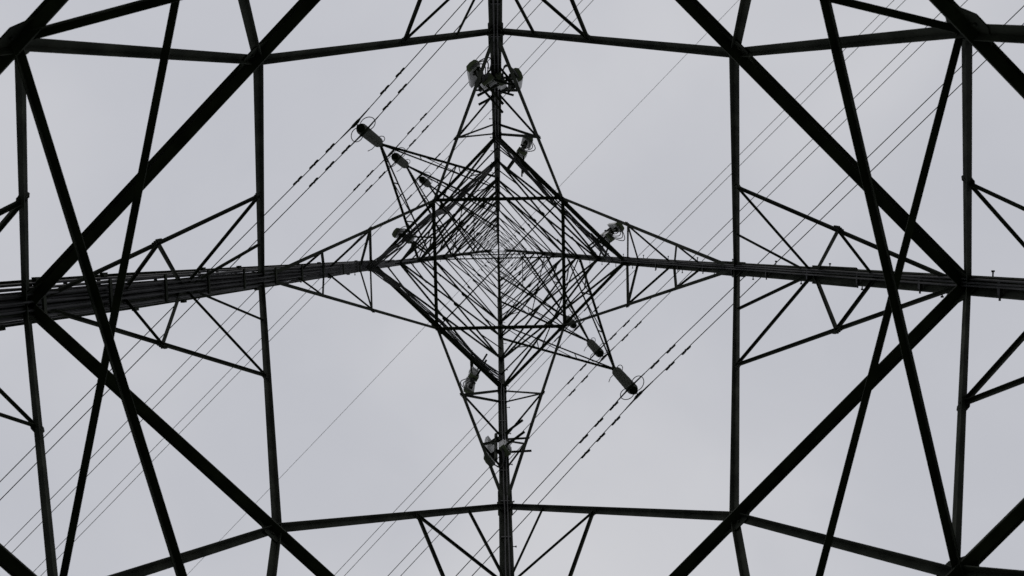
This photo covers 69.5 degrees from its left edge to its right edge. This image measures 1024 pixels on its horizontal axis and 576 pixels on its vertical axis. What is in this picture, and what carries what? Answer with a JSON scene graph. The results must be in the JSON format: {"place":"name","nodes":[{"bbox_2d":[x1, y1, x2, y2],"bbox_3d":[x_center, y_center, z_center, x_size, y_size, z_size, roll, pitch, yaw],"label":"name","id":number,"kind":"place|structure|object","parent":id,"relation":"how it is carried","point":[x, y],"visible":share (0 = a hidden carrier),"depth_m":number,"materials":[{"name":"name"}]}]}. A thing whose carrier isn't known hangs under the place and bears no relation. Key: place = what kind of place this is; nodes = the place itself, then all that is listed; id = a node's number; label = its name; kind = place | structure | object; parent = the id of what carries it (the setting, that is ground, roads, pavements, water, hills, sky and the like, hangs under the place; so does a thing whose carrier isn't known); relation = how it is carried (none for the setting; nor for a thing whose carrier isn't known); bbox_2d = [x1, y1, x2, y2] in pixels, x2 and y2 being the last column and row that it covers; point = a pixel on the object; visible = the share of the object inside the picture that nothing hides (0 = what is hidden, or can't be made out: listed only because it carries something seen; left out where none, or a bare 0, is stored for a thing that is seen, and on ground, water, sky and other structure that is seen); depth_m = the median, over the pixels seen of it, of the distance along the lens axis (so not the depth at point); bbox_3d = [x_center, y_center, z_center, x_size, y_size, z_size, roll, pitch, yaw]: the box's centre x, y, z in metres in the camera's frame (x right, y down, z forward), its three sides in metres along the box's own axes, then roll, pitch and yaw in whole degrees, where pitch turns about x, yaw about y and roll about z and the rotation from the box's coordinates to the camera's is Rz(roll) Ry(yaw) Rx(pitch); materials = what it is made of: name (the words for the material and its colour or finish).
{"place":"outdoors","nodes":[
{"label":"outdoors","id":0,"kind":"place"},
{"bbox_2d":[0,0,1023,575],"label":"sky","id":1,"kind":"structure","parent":0,"point":[670,448],"materials":[{"name":"grey"}]},
{"bbox_3d":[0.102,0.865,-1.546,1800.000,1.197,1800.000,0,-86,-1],"label":"ground","id":2,"kind":"structure","parent":0,"visible":0},
{"bbox_2d":[0,0,1023,575],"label":"transmission tower","id":3,"kind":"structure","parent":2,"relation":"on","point":[966,30],"depth_m":10.09,"materials":[{"name":"metal"}]},
{"bbox_2d":[351,117,384,150],"bbox_3d":[-5.067,-5.462,26.490,0.510,4.158,1.059,44,-88,-3],"label":"insulator string","id":4,"kind":"object","parent":3,"relation":"hanging from","point":[372,137],"visible":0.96,"depth_m":25.19,"materials":[{"name":"ceramic"}]},
{"bbox_2d":[0,0,482,499],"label":"power line","id":5,"kind":"object","parent":4,"relation":"hanging from","point":[347,131],"visible":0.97,"depth_m":24.07,"materials":[{"name":"metal"}]},
{"bbox_2d":[387,147,409,171],"bbox_3d":[-5.064,-5.795,33.585,0.510,3.958,1.059,44,-88,-3],"label":"insulator string","id":6,"kind":"object","parent":3,"relation":"hanging from","point":[402,162],"visible":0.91,"depth_m":32.14,"materials":[{"name":"ceramic"}]},
{"bbox_2d":[4,0,542,552],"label":"power line","id":7,"kind":"object","parent":6,"relation":"hanging from","point":[300,258],"visible":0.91,"depth_m":30.99,"materials":[{"name":"metal"}]},
{"bbox_2d":[392,226,432,252],"bbox_3d":[-3.233,-1.687,24.441,1.203,2.382,0.569,28,-87,-3],"label":"panel antenna","id":8,"kind":"object","parent":3,"relation":"attached to","point":[397,232],"visible":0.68,"depth_m":23.87,"materials":[{"name":"metal"}]},
{"bbox_2d":[416,172,431,189],"bbox_3d":[-4.774,-5.853,40.705,0.510,3.758,1.059,44,-88,-3],"label":"insulator string","id":9,"kind":"object","parent":3,"relation":"hanging from","point":[422,179],"visible":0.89,"depth_m":39.24,"materials":[{"name":"ceramic"}]},
{"bbox_2d":[33,0,592,575],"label":"power line","id":10,"kind":"object","parent":9,"relation":"hanging from","point":[313,284],"visible":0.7,"depth_m":37.84,"materials":[{"name":"metal"}]},
{"bbox_2d":[187,1,737,574],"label":"earth wire","id":11,"kind":"object","parent":3,"relation":"attached to","point":[531,215],"visible":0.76,"depth_m":49.24,"materials":[{"name":"black metal"}]},
{"bbox_2d":[460,350,487,392],"bbox_3d":[-1.289,2.688,23.970,0.569,2.382,1.203,23,-87,-3],"label":"panel antenna","id":12,"kind":"object","parent":3,"relation":"attached to","point":[471,379],"visible":0.94,"depth_m":23.36,"materials":[{"name":"metal"}]},
{"bbox_2d":[466,57,514,112],"bbox_3d":[-0.501,-5.042,18.270,1.203,2.459,0.569,41,-88,-3],"label":"panel antenna","id":13,"kind":"object","parent":3,"relation":"attached to","point":[474,68],"visible":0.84,"depth_m":17.68,"materials":[{"name":"metal"}]},
{"bbox_2d":[473,64,522,105],"bbox_3d":[-0.325,-5.065,18.397,1.186,2.008,0.576,-11,-86,0],"label":"panel antenna","id":14,"kind":"object","parent":3,"relation":"attached to","point":[517,74],"visible":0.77,"depth_m":17.89,"materials":[{"name":"metal"}]},
{"bbox_2d":[483,419,531,467],"bbox_3d":[-0.158,4.023,19.169,1.186,2.382,0.576,-20,-86,0],"label":"panel antenna","id":15,"kind":"object","parent":3,"relation":"attached to","point":[504,447],"visible":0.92,"depth_m":18.60,"materials":[{"name":"metal"}]},
{"bbox_2d":[0,0,1023,575],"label":"feeder cable ladder","id":16,"kind":"object","parent":3,"relation":"attached to","point":[136,288],"visible":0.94,"depth_m":14.18,"materials":[{"name":"metal"}]},
{"bbox_2d":[506,134,535,176],"bbox_3d":[0.349,-4.215,23.743,0.569,2.382,1.203,28,-87,-3],"label":"panel antenna","id":17,"kind":"object","parent":3,"relation":"attached to","point":[522,152],"visible":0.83,"depth_m":23.10,"materials":[{"name":"metal"}]},
{"bbox_2d":[566,314,580,330],"bbox_3d":[3.294,1.886,41.382,0.510,3.758,1.059,44,-88,-3],"label":"insulator string","id":18,"kind":"object","parent":3,"relation":"hanging from","point":[573,326],"visible":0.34,"depth_m":39.74,"materials":[{"name":"ceramic"}]},
{"bbox_2d":[335,0,893,575],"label":"power line","id":19,"kind":"object","parent":18,"relation":"hanging from","point":[597,308],"visible":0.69,"depth_m":38.65,"materials":[{"name":"metal"}]},
{"bbox_2d":[584,337,605,361],"bbox_3d":[3.869,2.772,34.335,0.510,3.958,1.059,44,-88,-3],"label":"insulator string","id":20,"kind":"object","parent":3,"relation":"hanging from","point":[593,346],"visible":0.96,"depth_m":33.23,"materials":[{"name":"ceramic"}]},
{"bbox_2d":[388,0,967,575],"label":"power line","id":21,"kind":"object","parent":20,"relation":"hanging from","point":[670,292],"visible":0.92,"depth_m":31.66,"materials":[{"name":"metal"}]},
{"bbox_2d":[587,222,624,256],"bbox_3d":[3.127,-1.565,24.176,0.569,2.382,1.203,44,-88,-3],"label":"panel antenna","id":22,"kind":"object","parent":3,"relation":"attached to","point":[607,235],"visible":0.91,"depth_m":23.53,"materials":[{"name":"metal"}]},
{"bbox_2d":[609,365,643,399],"bbox_3d":[4.155,3.382,27.264,0.510,4.158,1.059,44,-88,-3],"label":"insulator string","id":23,"kind":"object","parent":3,"relation":"hanging from","point":[626,382],"visible":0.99,"depth_m":26.26,"materials":[{"name":"ceramic"}]},
{"bbox_2d":[456,6,1023,575],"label":"power line","id":24,"kind":"object","parent":23,"relation":"hanging from","point":[716,320],"visible":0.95,"depth_m":24.79,"materials":[{"name":"metal"}]}
]}

